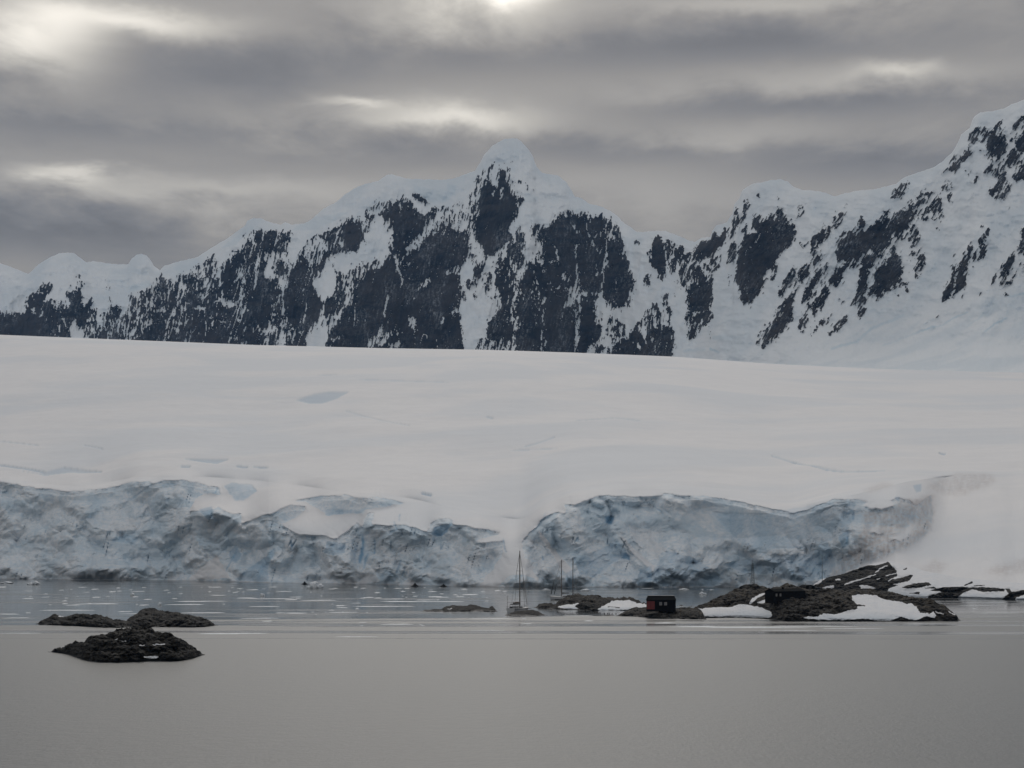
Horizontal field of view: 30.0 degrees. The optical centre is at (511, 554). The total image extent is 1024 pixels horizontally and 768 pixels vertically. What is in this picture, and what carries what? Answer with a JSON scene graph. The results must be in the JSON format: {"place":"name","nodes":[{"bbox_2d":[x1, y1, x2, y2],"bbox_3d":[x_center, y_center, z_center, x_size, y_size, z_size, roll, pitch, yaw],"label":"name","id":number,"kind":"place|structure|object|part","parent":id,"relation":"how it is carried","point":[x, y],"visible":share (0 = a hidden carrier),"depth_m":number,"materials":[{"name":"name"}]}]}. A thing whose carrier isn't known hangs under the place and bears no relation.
{"place":"outdoors","nodes":[
{"label":"outdoors","id":0,"kind":"place"},
{"bbox_2d":[167,604,203,604],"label":"ice floe","id":1,"kind":"object","parent":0,"point":[185,604],"visible":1,"depth_m":758.73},
{"bbox_2d":[176,601,205,601],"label":"ice floe","id":2,"kind":"object","parent":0,"point":[190,601],"visible":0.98,"depth_m":807.29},
{"bbox_2d":[201,633,266,633],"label":"ice floe","id":3,"kind":"object","parent":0,"point":[233,633],"visible":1,"depth_m":481.00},
{"bbox_2d":[248,606,278,606],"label":"ice floe","id":4,"kind":"object","parent":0,"point":[263,606],"visible":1,"depth_m":730.09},
{"bbox_2d":[352,606,412,606],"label":"ice floe","id":5,"kind":"object","parent":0,"point":[382,606],"visible":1,"depth_m":730.13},
{"bbox_2d":[0,335,1023,587],"bbox_3d":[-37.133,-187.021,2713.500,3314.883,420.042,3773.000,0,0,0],"label":"glacier","id":6,"kind":"object","parent":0,"point":[234,463],"visible":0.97,"depth_m":1534.09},
{"bbox_2d":[0,579,1023,767],"bbox_3d":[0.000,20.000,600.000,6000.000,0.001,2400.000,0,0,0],"label":"sea water","id":7,"kind":"structure","parent":0,"point":[306,687],"depth_m":291.19,"materials":[{"name":"grey liquid"}]},
{"bbox_2d":[27,581,40,584],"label":"ice lump","id":8,"kind":"object","parent":7,"relation":"on","point":[34,583],"visible":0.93,"depth_m":1255.42,"materials":[{"name":"white ice"}]},
{"bbox_2d":[37,608,216,627],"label":"rock islet","id":9,"kind":"object","parent":7,"relation":"on","point":[149,617],"visible":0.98,"depth_m":531.18,"materials":[{"name":"grey stone"}]},
{"bbox_2d":[51,626,204,661],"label":"rock islet","id":10,"kind":"object","parent":7,"relation":"on","point":[138,644],"visible":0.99,"depth_m":361.88,"materials":[{"name":"black stone"}]},
{"bbox_2d":[306,581,323,588],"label":"ice lump","id":11,"kind":"object","parent":7,"relation":"on","point":[314,585],"visible":0.94,"depth_m":1114.37,"materials":[{"name":"white ice"}]},
{"bbox_2d":[300,600,329,600],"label":"ice floe","id":12,"kind":"object","parent":7,"relation":"on","point":[314,600],"visible":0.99,"depth_m":824.92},
{"bbox_2d":[387,601,421,601],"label":"ice floe","id":13,"kind":"object","parent":7,"relation":"on","point":[404,601],"visible":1,"depth_m":806.47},
{"bbox_2d":[422,601,460,601],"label":"ice floe","id":14,"kind":"object","parent":7,"relation":"on","point":[441,601],"visible":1,"depth_m":806.38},
{"bbox_2d":[423,604,495,611],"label":"rock islet","id":15,"kind":"object","parent":7,"relation":"on","point":[456,608],"visible":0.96,"depth_m":675.82,"materials":[{"name":"grey stone"}]},
{"bbox_2d":[507,551,531,611],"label":"sailing yacht","id":16,"kind":"object","parent":7,"relation":"on","point":[515,608],"visible":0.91,"depth_m":663.30,"materials":[{"name":"grey paint"}]},
{"bbox_2d":[507,610,543,615],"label":"rock islet","id":17,"kind":"object","parent":7,"relation":"on","point":[525,613],"visible":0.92,"depth_m":627.26,"materials":[{"name":"grey stone"}]},
{"bbox_2d":[550,559,578,599],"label":"sailing ketch","id":18,"kind":"object","parent":7,"relation":"on","point":[556,597],"visible":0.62,"depth_m":840.72,"materials":[{"name":"grey paint"}]},
{"bbox_2d":[0,100,1023,371],"bbox_3d":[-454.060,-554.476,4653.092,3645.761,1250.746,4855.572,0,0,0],"label":"mountain range","id":19,"kind":"structure","parent":0,"point":[508,244],"depth_m":5033.12,"materials":[{"name":"white snow"}]},
{"bbox_2d":[0,0,1023,272],"label":"sky","id":20,"kind":"structure","parent":0,"point":[156,129],"materials":[{"name":"grey"}]},
{"bbox_2d":[534,594,645,610],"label":"rocky island","id":21,"kind":"structure","parent":0,"point":[584,602],"depth_m":696.28,"materials":[{"name":"black stone"}]},
{"bbox_2d":[617,607,706,619],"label":"rocky island","id":22,"kind":"structure","parent":0,"point":[687,613],"depth_m":601.39,"materials":[{"name":"black stone"}]},
{"bbox_2d":[646,595,675,611],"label":"boat shed","id":23,"kind":"object","parent":22,"relation":"on","point":[663,603],"visible":1,"depth_m":601.10,"materials":[{"name":"black wood"}]},
{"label":"door","id":24,"kind":"part","parent":23,"relation":"part of","materials":[{"name":"red wood"}]},
{"bbox_2d":[709,627,782,627],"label":"ice floe","id":25,"kind":"object","parent":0,"point":[745,627],"visible":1,"depth_m":520.06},
{"bbox_2d":[781,630,817,630],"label":"ice floe","id":26,"kind":"object","parent":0,"point":[799,630],"visible":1,"depth_m":500.72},
{"bbox_2d":[694,583,960,620],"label":"rocky island","id":27,"kind":"structure","parent":0,"point":[748,601],"depth_m":587.37,"materials":[{"name":"black stone"}]},
{"bbox_2d":[746,563,757,584],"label":"radio mast","id":28,"kind":"object","parent":27,"relation":"on","point":[752,574],"visible":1,"depth_m":625.94,"materials":[{"name":"metal"}]},
{"bbox_2d":[764,587,804,602],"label":"long hut","id":29,"kind":"object","parent":27,"relation":"on","point":[775,595],"visible":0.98,"depth_m":590.25,"materials":[{"name":"black wood"}]},
{"bbox_2d":[799,585,815,588],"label":"arched hut","id":30,"kind":"object","parent":27,"relation":"on","point":[808,586],"visible":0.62,"depth_m":622.19,"materials":[{"name":"black metal"}]},
{"bbox_2d":[816,626,857,626],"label":"ice floe","id":31,"kind":"object","parent":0,"point":[836,626],"visible":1,"depth_m":528.44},
{"bbox_2d":[823,628,881,628],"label":"ice floe","id":32,"kind":"object","parent":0,"point":[852,628],"visible":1,"depth_m":513.79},
{"bbox_2d":[813,561,1023,599],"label":"shore slope","id":33,"kind":"structure","parent":0,"point":[901,579],"depth_m":895.12,"materials":[{"name":"white snow"}]},
{"bbox_2d":[962,605,996,605],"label":"ice floe","id":34,"kind":"object","parent":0,"point":[979,605],"visible":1,"depth_m":745.10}
]}

